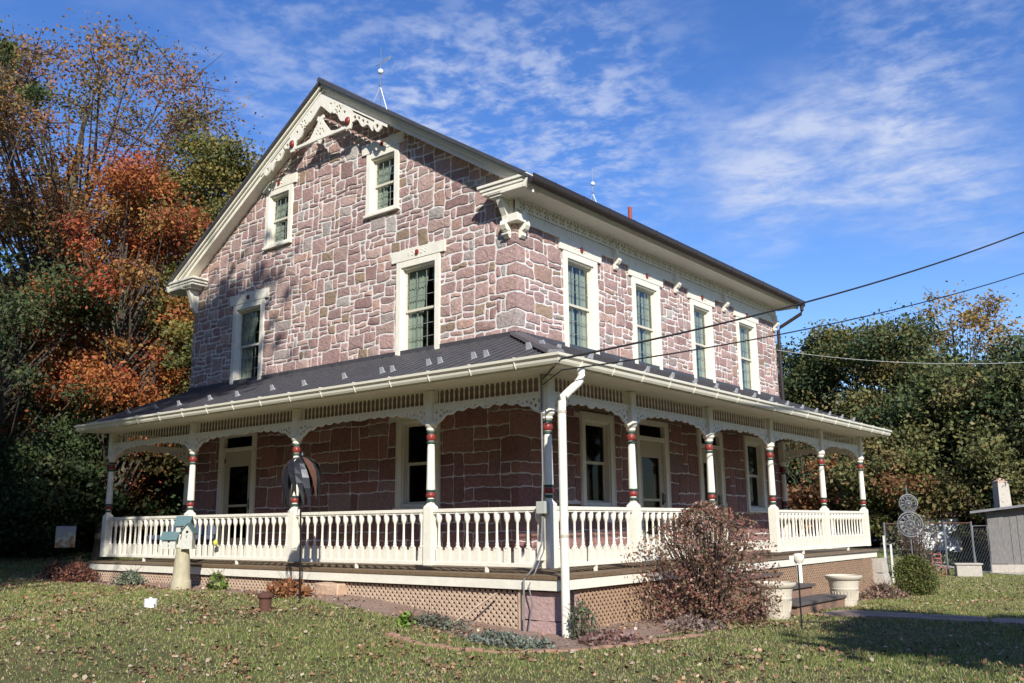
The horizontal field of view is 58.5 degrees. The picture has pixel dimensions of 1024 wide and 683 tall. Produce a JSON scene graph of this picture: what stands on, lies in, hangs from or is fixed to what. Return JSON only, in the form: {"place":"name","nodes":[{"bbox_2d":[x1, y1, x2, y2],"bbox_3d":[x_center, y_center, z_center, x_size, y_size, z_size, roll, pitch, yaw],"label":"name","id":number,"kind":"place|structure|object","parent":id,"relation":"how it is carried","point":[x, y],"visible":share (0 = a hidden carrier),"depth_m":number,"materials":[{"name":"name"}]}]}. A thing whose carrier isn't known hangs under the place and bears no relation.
{"place":"outdoors","nodes":[
{"label":"outdoors","id":0,"kind":"place"},
{"bbox_2d":[147,521,215,559],"bbox_3d":[-7.048,4.227,19.413,1.700,0.780,0.600,-10,-14,38],"label":"porch bench","id":1,"kind":"object","parent":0,"point":[197,529],"visible":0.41,"depth_m":19.30,"materials":[{"name":"white wood"}]},
{"bbox_2d":[0,531,1023,682],"bbox_3d":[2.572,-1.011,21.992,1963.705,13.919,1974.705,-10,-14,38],"label":"ground","id":2,"kind":"structure","parent":0,"point":[370,603],"depth_m":9.79,"materials":[{"name":"green plant"}]},
{"bbox_2d":[1,321,42,494],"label":"understorey tree","id":3,"kind":"object","parent":2,"relation":"on","point":[13,393],"visible":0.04,"depth_m":30.38,"materials":[{"name":"green plant"}]},
{"bbox_2d":[0,17,62,186],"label":"locust tree","id":4,"kind":"object","parent":2,"relation":"on","point":[34,92],"visible":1,"depth_m":24.98,"materials":[{"name":"green plant"}]},
{"bbox_2d":[34,556,69,579],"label":"dry perennial plant","id":5,"kind":"object","parent":2,"relation":"on","point":[48,570],"visible":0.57,"depth_m":18.87,"materials":[{"name":"brown plant"}]},
{"bbox_2d":[51,525,76,561],"bbox_3d":[-10.372,4.811,21.123,0.489,1.109,0.025,3,-12,-15],"label":"garden flag","id":6,"kind":"object","parent":2,"relation":"on","point":[65,536],"visible":0.94,"depth_m":21.18,"materials":[{"name":"grey fabric"}]},
{"bbox_2d":[0,420,148,560],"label":"understorey tree","id":7,"kind":"object","parent":2,"relation":"on","point":[81,476],"visible":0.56,"depth_m":25.81,"materials":[{"name":"green plant"}]},
{"bbox_2d":[0,242,149,552],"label":"hemlock tree","id":8,"kind":"object","parent":2,"relation":"on","point":[17,497],"visible":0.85,"depth_m":25.37,"materials":[{"name":"green plant"}]},
{"bbox_2d":[49,557,100,582],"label":"dry perennial plant","id":9,"kind":"object","parent":2,"relation":"on","point":[78,570],"visible":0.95,"depth_m":17.79,"materials":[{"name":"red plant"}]},
{"bbox_2d":[0,258,161,406],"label":"beech tree","id":10,"kind":"object","parent":2,"relation":"on","point":[31,341],"depth_m":35.83,"materials":[{"name":"green plant"}]},
{"bbox_2d":[4,379,159,554],"bbox_3d":[-15.118,4.165,29.331,7.568,5.585,8.107,-10,-14,38],"label":"understorey tree","id":11,"kind":"object","parent":2,"relation":"on","point":[29,411],"visible":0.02,"depth_m":27.76,"materials":[{"name":"green plant"}]},
{"bbox_2d":[2,260,174,483],"bbox_3d":[-20.100,2.647,43.703,39.653,16.894,23.242,4,-12,-22],"label":"wood","id":12,"kind":"object","parent":2,"relation":"on","point":[24,367],"depth_m":39.33,"materials":[{"name":"green plant"}]},
{"bbox_2d":[1,325,182,551],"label":"understorey tree","id":13,"kind":"object","parent":2,"relation":"on","point":[56,357],"visible":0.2,"depth_m":27.38,"materials":[{"name":"green plant"}]},
{"bbox_2d":[32,384,184,550],"bbox_3d":[-12.928,4.293,29.090,8.698,5.802,7.389,-10,-14,38],"label":"understorey tree","id":14,"kind":"object","parent":2,"relation":"on","point":[129,514],"visible":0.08,"depth_m":28.03,"materials":[{"name":"green plant"}]},
{"bbox_2d":[4,133,217,558],"bbox_3d":[-11.772,0.305,28.052,7.318,12.976,7.185,-10,-14,38],"label":"maple tree","id":15,"kind":"object","parent":2,"relation":"on","point":[120,348],"visible":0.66,"depth_m":27.27,"materials":[{"name":"orange plant"}]},
{"bbox_2d":[112,564,147,585],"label":"sage plant","id":16,"kind":"object","parent":2,"relation":"on","point":[131,577],"visible":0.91,"depth_m":16.61,"materials":[{"name":"green plant"}]},
{"bbox_2d":[84,216,178,479],"bbox_3d":[-14.509,0.707,37.496,9.586,14.065,10.256,-10,-14,38],"label":"beech tree","id":17,"kind":"object","parent":2,"relation":"on","point":[134,338],"depth_m":35.22,"materials":[{"name":"orange plant"}]},
{"bbox_2d":[0,8,265,366],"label":"oak tree","id":18,"kind":"object","parent":2,"relation":"on","point":[18,217],"visible":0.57,"depth_m":29.99,"materials":[{"name":"orange plant"}]},
{"bbox_2d":[144,597,157,607],"bbox_3d":[-4.911,3.583,12.414,0.170,0.210,0.170,-10,-14,38],"label":"drain cap","id":19,"kind":"object","parent":2,"relation":"on","point":[149,602],"visible":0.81,"depth_m":12.35,"materials":[{"name":"white plastic"}]},
{"bbox_2d":[122,462,183,541],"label":"understorey tree","id":20,"kind":"object","parent":2,"relation":"on","point":[168,503],"visible":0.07,"depth_m":29.20,"materials":[{"name":"green plant"}]},
{"bbox_2d":[151,252,193,474],"bbox_3d":[-7.590,1.573,26.187,5.497,10.028,5.339,-10,-14,38],"label":"young maple tree","id":21,"kind":"object","parent":2,"relation":"on","point":[184,329],"visible":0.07,"depth_m":25.54,"materials":[{"name":"green plant"}]},
{"bbox_2d":[160,516,198,589],"bbox_3d":[-5.630,3.618,15.440,0.580,1.318,0.428,0,-11,-1],"label":"birdhouse","id":22,"kind":"object","parent":2,"relation":"on","point":[181,538],"visible":0.98,"depth_m":15.36,"materials":[{"name":"white wood"}]},
{"bbox_2d":[117,119,264,486],"bbox_3d":[-9.610,-0.145,28.987,5.653,14.362,5.340,-10,-14,38],"label":"tulip tree","id":23,"kind":"object","parent":2,"relation":"on","point":[222,172],"visible":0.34,"depth_m":28.98,"materials":[{"name":"green plant"}]},
{"bbox_2d":[204,564,230,590],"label":"hosta plant","id":24,"kind":"object","parent":2,"relation":"on","point":[223,585],"visible":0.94,"depth_m":14.96,"materials":[{"name":"green plant"}]},
{"bbox_2d":[257,592,273,611],"bbox_3d":[-3.232,3.460,11.964,0.210,0.345,0.205,-10,-14,38],"label":"vent stub","id":25,"kind":"object","parent":2,"relation":"on","point":[265,601],"visible":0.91,"depth_m":11.91,"materials":[{"name":"ceramic"}]},
{"bbox_2d":[264,571,314,597],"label":"dry perennial plant","id":26,"kind":"object","parent":2,"relation":"on","point":[289,586],"visible":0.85,"depth_m":13.51,"materials":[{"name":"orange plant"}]},
{"bbox_2d":[282,451,320,600],"bbox_3d":[-3.064,2.669,13.194,0.567,2.160,0.425,0,-11,-2],"label":"wind spinner","id":27,"kind":"object","parent":2,"relation":"on","point":[301,475],"visible":0.99,"depth_m":13.20,"materials":[{"name":"black metal"}]},
{"bbox_2d":[397,601,423,627],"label":"hosta plant","id":28,"kind":"object","parent":2,"relation":"on","point":[404,617],"visible":0.93,"depth_m":11.27,"materials":[{"name":"green plant"}]},
{"bbox_2d":[411,603,473,632],"bbox_3d":[-1.028,3.443,11.425,1.371,0.369,0.527,-10,-14,38],"label":"lavender plant","id":29,"kind":"object","parent":2,"relation":"on","point":[437,619],"visible":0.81,"depth_m":11.29,"materials":[{"name":"green plant"}]},
{"bbox_2d":[17,576,904,644],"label":"leaf litter","id":30,"kind":"object","parent":2,"relation":"on","point":[89,582],"visible":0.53,"depth_m":12.77,"materials":[{"name":"brown plant"}]},
{"bbox_2d":[454,593,496,621],"bbox_3d":[-0.514,3.491,11.887,0.721,0.434,0.032,-5,-12,19],"label":"wood strip","id":31,"kind":"object","parent":2,"relation":"on","point":[478,605],"visible":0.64,"depth_m":11.87,"materials":[{"name":"white wood"}]},
{"bbox_2d":[74,56,891,637],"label":"stone house","id":32,"kind":"structure","parent":2,"relation":"on","point":[396,318],"depth_m":17.23,"materials":[{"name":"pink"}]},
{"bbox_2d":[213,520,217,545],"bbox_3d":[-5.332,3.434,16.461,0.090,0.485,0.090,-10,-14,38],"label":"glass ornament","id":33,"kind":"object","parent":32,"relation":"hanging from","point":[215,542],"visible":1,"depth_m":16.40,"materials":[{"name":"yellow glass"}]},
{"bbox_2d":[214,432,257,556],"bbox_3d":[-5.895,3.292,19.642,1.340,2.680,0.180,-10,-14,38],"label":"door","id":34,"kind":"structure","parent":32,"relation":"in","point":[236,481],"depth_m":19.73,"materials":[{"name":"beige paint"}]},
{"bbox_2d":[229,287,269,384],"bbox_3d":[-5.658,-0.010,20.396,1.418,2.107,0.705,-10,-14,38],"label":"window","id":35,"kind":"structure","parent":32,"relation":"in","point":[251,304],"depth_m":20.39,"materials":[{"name":"beige paint"}]},
{"bbox_2d":[262,172,297,250],"bbox_3d":[-5.090,-2.828,20.189,1.210,1.570,0.267,-10,-14,38],"label":"window","id":36,"kind":"structure","parent":32,"relation":"in","point":[281,189],"depth_m":20.26,"materials":[{"name":"beige paint"}]},
{"bbox_2d":[362,131,404,218],"bbox_3d":[-2.382,-3.229,18.333,1.210,1.570,0.705,-10,-14,38],"label":"window","id":37,"kind":"structure","parent":32,"relation":"in","point":[380,152],"depth_m":18.26,"materials":[{"name":"beige paint"}]},
{"bbox_2d":[392,415,440,509],"bbox_3d":[-1.661,2.152,16.377,1.140,1.735,0.205,-10,-14,38],"label":"window","id":38,"kind":"structure","parent":32,"relation":"in","point":[411,442],"depth_m":16.52,"materials":[{"name":"beige paint"}]},
{"bbox_2d":[391,239,445,355],"bbox_3d":[-1.565,-0.699,17.175,1.411,2.107,0.705,-10,-14,38],"label":"window","id":39,"kind":"structure","parent":32,"relation":"in","point":[418,326],"depth_m":17.18,"materials":[{"name":"beige paint"}]},
{"bbox_2d":[557,237,601,354],"bbox_3d":[1.232,-0.797,17.060,0.267,2.050,1.392,-10,-14,38],"label":"window","id":40,"kind":"structure","parent":32,"relation":"in","point":[583,259],"depth_m":17.22,"materials":[{"name":"beige paint"}]},
{"bbox_2d":[578,411,618,506],"bbox_3d":[1.543,2.193,16.766,0.205,1.745,1.160,-10,-14,38],"label":"window","id":41,"kind":"structure","parent":32,"relation":"in","point":[597,431],"depth_m":16.90,"materials":[{"name":"beige paint"}]},
{"bbox_2d":[627,265,662,369],"bbox_3d":[2.727,-0.445,18.885,0.267,2.050,1.386,-10,-14,38],"label":"window","id":42,"kind":"structure","parent":32,"relation":"in","point":[642,281],"depth_m":19.05,"materials":[{"name":"beige paint"}]},
{"bbox_2d":[635,419,672,550],"bbox_3d":[2.775,2.915,18.197,0.180,2.680,1.302,-10,-14,38],"label":"door","id":43,"kind":"structure","parent":32,"relation":"in","point":[652,437],"depth_m":18.34,"materials":[{"name":"beige paint"}]},
{"bbox_2d":[686,289,715,382],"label":"window","id":44,"kind":"structure","parent":32,"relation":"in","point":[700,304],"depth_m":20.92,"materials":[{"name":"beige paint"}]},
{"bbox_2d":[696,429,727,547],"bbox_3d":[4.375,3.302,20.147,0.180,2.660,1.190,-10,-14,38],"label":"door","id":45,"kind":"structure","parent":32,"relation":"in","point":[718,452],"depth_m":20.41,"materials":[{"name":"beige paint"}]},
{"bbox_2d":[732,307,760,393],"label":"window","id":46,"kind":"structure","parent":32,"relation":"in","point":[748,324],"depth_m":22.77,"materials":[{"name":"beige paint"}]},
{"bbox_2d":[743,435,767,512],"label":"window","id":47,"kind":"structure","parent":32,"relation":"in","point":[754,452],"depth_m":22.16,"materials":[{"name":"beige paint"}]},
{"bbox_2d":[561,273,1023,370],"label":"overhead cable","id":48,"kind":"object","parent":32,"relation":"attached to","point":[776,334],"visible":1,"depth_m":13.63,"materials":[{"name":"black plastic"}]},
{"bbox_2d":[561,232,1023,359],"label":"overhead cable","id":49,"kind":"object","parent":32,"relation":"on","point":[615,347],"visible":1,"depth_m":13.65,"materials":[{"name":"black plastic"}]},
{"bbox_2d":[789,553,803,582],"bbox_3d":[4.843,3.847,15.503,0.247,0.490,0.186,2,-12,-12],"label":"white post","id":50,"kind":"object","parent":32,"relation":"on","point":[797,558],"visible":0.97,"depth_m":15.47,"materials":[{"name":"beige paint"}]},
{"bbox_2d":[778,350,1021,363],"bbox_3d":[10.791,0.306,22.982,7.939,0.643,0.012,-3,-12,14],"label":"overhead cable","id":51,"kind":"object","parent":32,"relation":"attached to","point":[908,362],"visible":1,"depth_m":23.07,"materials":[{"name":"grey plastic"}]},
{"bbox_2d":[458,622,555,648],"bbox_3d":[-0.126,3.350,10.444,1.556,0.364,0.538,-10,-14,38],"label":"lavender plant","id":52,"kind":"object","parent":2,"relation":"on","point":[512,639],"visible":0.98,"depth_m":10.29,"materials":[{"name":"green plant"}]},
{"bbox_2d":[0,570,1023,682],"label":"fallen leaves","id":53,"kind":"object","parent":2,"relation":"on","point":[253,609],"visible":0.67,"depth_m":10.16,"materials":[{"name":"brown plant"}]},
{"bbox_2d":[385,632,705,652],"bbox_3d":[0.470,3.423,10.391,3.839,0.188,1.031,1,-11,-5],"label":"brick edging","id":54,"kind":"object","parent":2,"relation":"on","point":[391,634],"visible":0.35,"depth_m":10.12,"materials":[{"name":"red brick"}]},
{"bbox_2d":[564,594,600,639],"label":"rue plant","id":55,"kind":"object","parent":2,"relation":"on","point":[575,622],"visible":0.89,"depth_m":10.80,"materials":[{"name":"green plant"}]},
{"bbox_2d":[578,616,643,646],"bbox_3d":[1.110,3.345,10.558,0.742,0.380,0.718,1,-11,-6],"label":"stonecrop plant","id":56,"kind":"object","parent":2,"relation":"on","point":[597,637],"visible":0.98,"depth_m":10.41,"materials":[{"name":"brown plant"}]},
{"bbox_2d":[664,605,726,632],"bbox_3d":[2.301,3.535,11.652,0.817,0.385,0.809,1,-11,-5],"label":"stonecrop plant","id":57,"kind":"object","parent":2,"relation":"on","point":[681,623],"visible":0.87,"depth_m":11.47,"materials":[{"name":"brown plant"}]},
{"bbox_2d":[620,500,783,625],"bbox_3d":[2.720,3.072,12.712,2.181,1.711,2.181,-10,-14,38],"label":"barberry bush","id":58,"kind":"object","parent":2,"relation":"on","point":[710,595],"visible":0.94,"depth_m":12.46,"materials":[{"name":"brown plant"}]},
{"bbox_2d":[753,581,795,619],"bbox_3d":[3.819,3.749,13.228,0.603,0.515,0.603,-10,-14,38],"label":"planter","id":59,"kind":"object","parent":2,"relation":"on","point":[786,588],"visible":0.69,"depth_m":13.04,"materials":[{"name":"white concrete"}]},
{"bbox_2d":[797,565,802,628],"bbox_3d":[3.701,3.329,11.733,0.020,0.900,0.020,-4,-12,16],"label":"garden stake","id":60,"kind":"object","parent":2,"relation":"on","point":[799,596],"visible":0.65,"depth_m":11.73,"materials":[{"name":"black metal"}]},
{"bbox_2d":[778,376,846,535],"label":"hedgerow tree","id":61,"kind":"object","parent":2,"relation":"on","point":[805,401],"visible":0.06,"depth_m":41.72,"materials":[{"name":"green plant"}]},
{"bbox_2d":[775,336,855,487],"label":"hedgerow tree","id":62,"kind":"object","parent":2,"relation":"on","point":[784,357],"visible":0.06,"depth_m":42.67,"materials":[{"name":"green plant"}]},
{"bbox_2d":[785,440,854,534],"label":"tree","id":63,"kind":"object","parent":2,"relation":"on","point":[794,473],"visible":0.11,"depth_m":39.71,"materials":[{"name":"green plant"}]},
{"bbox_2d":[778,326,890,508],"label":"hedgerow tree","id":64,"kind":"object","parent":2,"relation":"on","point":[822,390],"visible":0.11,"depth_m":41.77,"materials":[{"name":"green plant"}]},
{"bbox_2d":[787,453,898,534],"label":"tree","id":65,"kind":"object","parent":2,"relation":"on","point":[805,497],"visible":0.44,"depth_m":36.57,"materials":[{"name":"green plant"}]},
{"bbox_2d":[824,574,862,606],"bbox_3d":[5.599,4.199,15.395,0.616,0.515,0.616,-10,-14,38],"label":"planter","id":66,"kind":"object","parent":2,"relation":"on","point":[844,584],"visible":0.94,"depth_m":15.20,"materials":[{"name":"white concrete"}]},
{"bbox_2d":[785,311,932,544],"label":"hedgerow tree","id":67,"kind":"object","parent":2,"relation":"on","point":[874,377],"visible":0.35,"depth_m":40.32,"materials":[{"name":"green plant"}]},
{"bbox_2d":[883,536,887,572],"bbox_3d":[9.402,5.519,22.978,0.044,1.250,0.024,-10,-14,38],"label":"marker stake","id":68,"kind":"object","parent":2,"relation":"on","point":[884,546],"visible":0.36,"depth_m":23.03,"materials":[{"name":"white plastic"}]},
{"bbox_2d":[859,576,912,599],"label":"dry perennial plant","id":69,"kind":"object","parent":2,"relation":"on","point":[886,590],"visible":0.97,"depth_m":18.45,"materials":[{"name":"brown plant"}]},
{"bbox_2d":[817,415,965,547],"bbox_3d":[14.514,5.523,35.349,5.311,5.457,6.306,-3,-12,13],"label":"tree","id":70,"kind":"object","parent":2,"relation":"on","point":[892,490],"visible":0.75,"depth_m":34.33,"materials":[{"name":"green plant"}]},
{"bbox_2d":[890,544,894,581],"bbox_3d":[9.543,5.619,22.908,0.044,1.050,0.024,-10,-14,38],"label":"marker stake","id":71,"kind":"object","parent":2,"relation":"on","point":[891,553],"visible":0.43,"depth_m":22.93,"materials":[{"name":"white plastic"}]},
{"bbox_2d":[784,337,1013,536],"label":"wood","id":72,"kind":"object","parent":2,"relation":"on","point":[860,386],"depth_m":47.86,"materials":[{"name":"green plant"}]},
{"bbox_2d":[897,488,922,553],"bbox_3d":[9.413,4.650,21.532,0.610,2.460,0.108,-1,-11,4],"label":"wheel spinner","id":73,"kind":"object","parent":2,"relation":"on","point":[908,511],"visible":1,"depth_m":21.61,"materials":[{"name":"metal"}]},
{"bbox_2d":[878,441,947,477],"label":"tree","id":74,"kind":"object","parent":2,"relation":"on","point":[904,469],"depth_m":38.08,"materials":[{"name":"green plant"}]},
{"bbox_2d":[880,513,945,579],"bbox_3d":[10.649,5.450,24.228,1.629,1.772,1.608,-10,-14,38],"label":"wild rose bush","id":75,"kind":"object","parent":2,"relation":"on","point":[918,549],"visible":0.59,"depth_m":24.08,"materials":[{"name":"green plant"}]},
{"bbox_2d":[892,554,940,595],"bbox_3d":[8.499,4.953,19.303,0.950,0.923,0.925,-3,-12,14],"label":"boxwood shrub","id":76,"kind":"object","parent":2,"relation":"on","point":[914,568],"visible":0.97,"depth_m":19.06,"materials":[{"name":"green plant"}]},
{"bbox_2d":[827,301,1020,505],"bbox_3d":[17.819,3.665,39.122,9.022,10.564,9.207,-10,-14,38],"label":"hedgerow tree","id":77,"kind":"object","parent":2,"relation":"on","point":[885,337],"visible":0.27,"depth_m":38.42,"materials":[{"name":"green plant"}]},
{"bbox_2d":[889,506,966,552],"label":"garage","id":78,"kind":"structure","parent":2,"relation":"on","point":[950,541],"depth_m":34.14,"materials":[{"name":"beige"}]},
{"bbox_2d":[911,518,935,550],"bbox_3d":[15.398,7.257,34.208,0.840,1.240,0.063,-2,-11,7],"label":"door","id":79,"kind":"structure","parent":78,"relation":"in","point":[926,528],"depth_m":34.18,"materials":[{"name":"white"}]},
{"bbox_2d":[935,518,960,551],"bbox_3d":[16.283,7.228,34.105,0.780,1.240,0.063,-2,-11,7],"label":"door","id":80,"kind":"structure","parent":78,"relation":"in","point":[950,542],"depth_m":34.08,"materials":[{"name":"white"}]},
{"bbox_2d":[882,521,975,574],"bbox_3d":[11.839,5.912,25.756,4.295,1.620,0.060,7,-14,-33],"label":"chain link fence","id":81,"kind":"object","parent":2,"relation":"on","point":[945,543],"visible":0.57,"depth_m":26.14,"materials":[{"name":"metal"}]},
{"bbox_2d":[972,525,992,572],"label":"yard gate","id":82,"kind":"structure","parent":81,"relation":"attached to","point":[984,545],"depth_m":27.25,"materials":[{"name":"metal"}]},
{"bbox_2d":[877,549,989,564],"bbox_3d":[13.764,7.014,29.964,7.300,0.630,1.494,-10,-14,38],"label":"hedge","id":83,"kind":"object","parent":2,"relation":"on","point":[955,558],"visible":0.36,"depth_m":29.38,"materials":[{"name":"green plant"}]},
{"bbox_2d":[931,552,946,575],"bbox_3d":[11.826,6.176,25.307,0.298,0.682,0.273,-1,-11,0],"label":"red chair","id":84,"kind":"object","parent":2,"relation":"on","point":[941,565],"visible":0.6,"depth_m":25.39,"materials":[{"name":"red paint"}]},
{"bbox_2d":[865,340,1023,550],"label":"hedgerow tree","id":85,"kind":"object","parent":2,"relation":"on","point":[896,405],"visible":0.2,"depth_m":35.91,"materials":[{"name":"green plant"}]},
{"bbox_2d":[879,345,1023,536],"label":"hedgerow tree","id":86,"kind":"object","parent":2,"relation":"on","point":[944,386],"visible":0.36,"depth_m":34.87,"materials":[{"name":"green plant"}]},
{"bbox_2d":[898,409,1023,549],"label":"tree","id":87,"kind":"object","parent":2,"relation":"on","point":[995,454],"visible":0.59,"depth_m":32.93,"materials":[{"name":"green plant"}]},
{"bbox_2d":[906,280,1023,365],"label":"yellow poplar tree","id":88,"kind":"object","parent":2,"relation":"on","point":[973,317],"visible":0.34,"depth_m":50.58,"materials":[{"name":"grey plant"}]},
{"bbox_2d":[952,563,982,576],"bbox_3d":[12.730,6.392,25.486,0.720,0.408,0.384,-3,-12,14],"label":"planter","id":89,"kind":"object","parent":2,"relation":"on","point":[968,569],"visible":0.79,"depth_m":25.34,"materials":[{"name":"concrete"}]},
{"bbox_2d":[929,316,1023,531],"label":"hedgerow tree","id":90,"kind":"object","parent":2,"relation":"on","point":[1009,373],"visible":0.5,"depth_m":33.69,"materials":[{"name":"green plant"}]},
{"bbox_2d":[969,504,1023,572],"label":"shed","id":91,"kind":"structure","parent":2,"relation":"on","point":[1006,533],"depth_m":27.48,"materials":[{"name":"wood"}]},
{"bbox_2d":[992,478,1011,507],"bbox_3d":[16.584,6.231,30.714,0.460,3.250,0.460,-1,-11,0],"label":"chimney","id":92,"kind":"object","parent":91,"relation":"on","point":[1000,493],"depth_m":30.78,"materials":[{"name":"white stone"}]},
{"bbox_2d":[0,0,1023,403],"label":"sky","id":93,"kind":"structure","parent":0,"point":[810,149],"materials":[{"name":"blue"}]},
{"bbox_2d":[813,609,1023,624],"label":"path","id":94,"kind":"structure","parent":0,"point":[864,613],"depth_m":13.19,"materials":[{"name":"grey concrete"}]},
{"bbox_2d":[849,545,988,558],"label":"driveway","id":95,"kind":"structure","parent":0,"point":[875,546],"depth_m":35.95,"materials":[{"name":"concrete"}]},
{"bbox_2d":[805,510,898,547],"bbox_3d":[14.013,7.424,36.238,4.410,1.480,1.790,1,-11,-6],"label":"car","id":96,"kind":"object","parent":95,"relation":"on","point":[874,538],"visible":0.13,"depth_m":35.37,"materials":[{"name":"white paint"}]},
{"bbox_2d":[961,524,987,549],"bbox_3d":[19.252,7.791,36.684,1.790,1.480,4.410,4,-12,-20],"label":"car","id":97,"kind":"object","parent":95,"relation":"on","point":[964,545],"visible":0.03,"depth_m":36.26,"materials":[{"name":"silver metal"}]},
{"bbox_2d":[832,548,1023,574],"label":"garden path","id":98,"kind":"structure","parent":0,"point":[944,565],"depth_m":27.33,"materials":[{"name":"concrete"}]}
]}

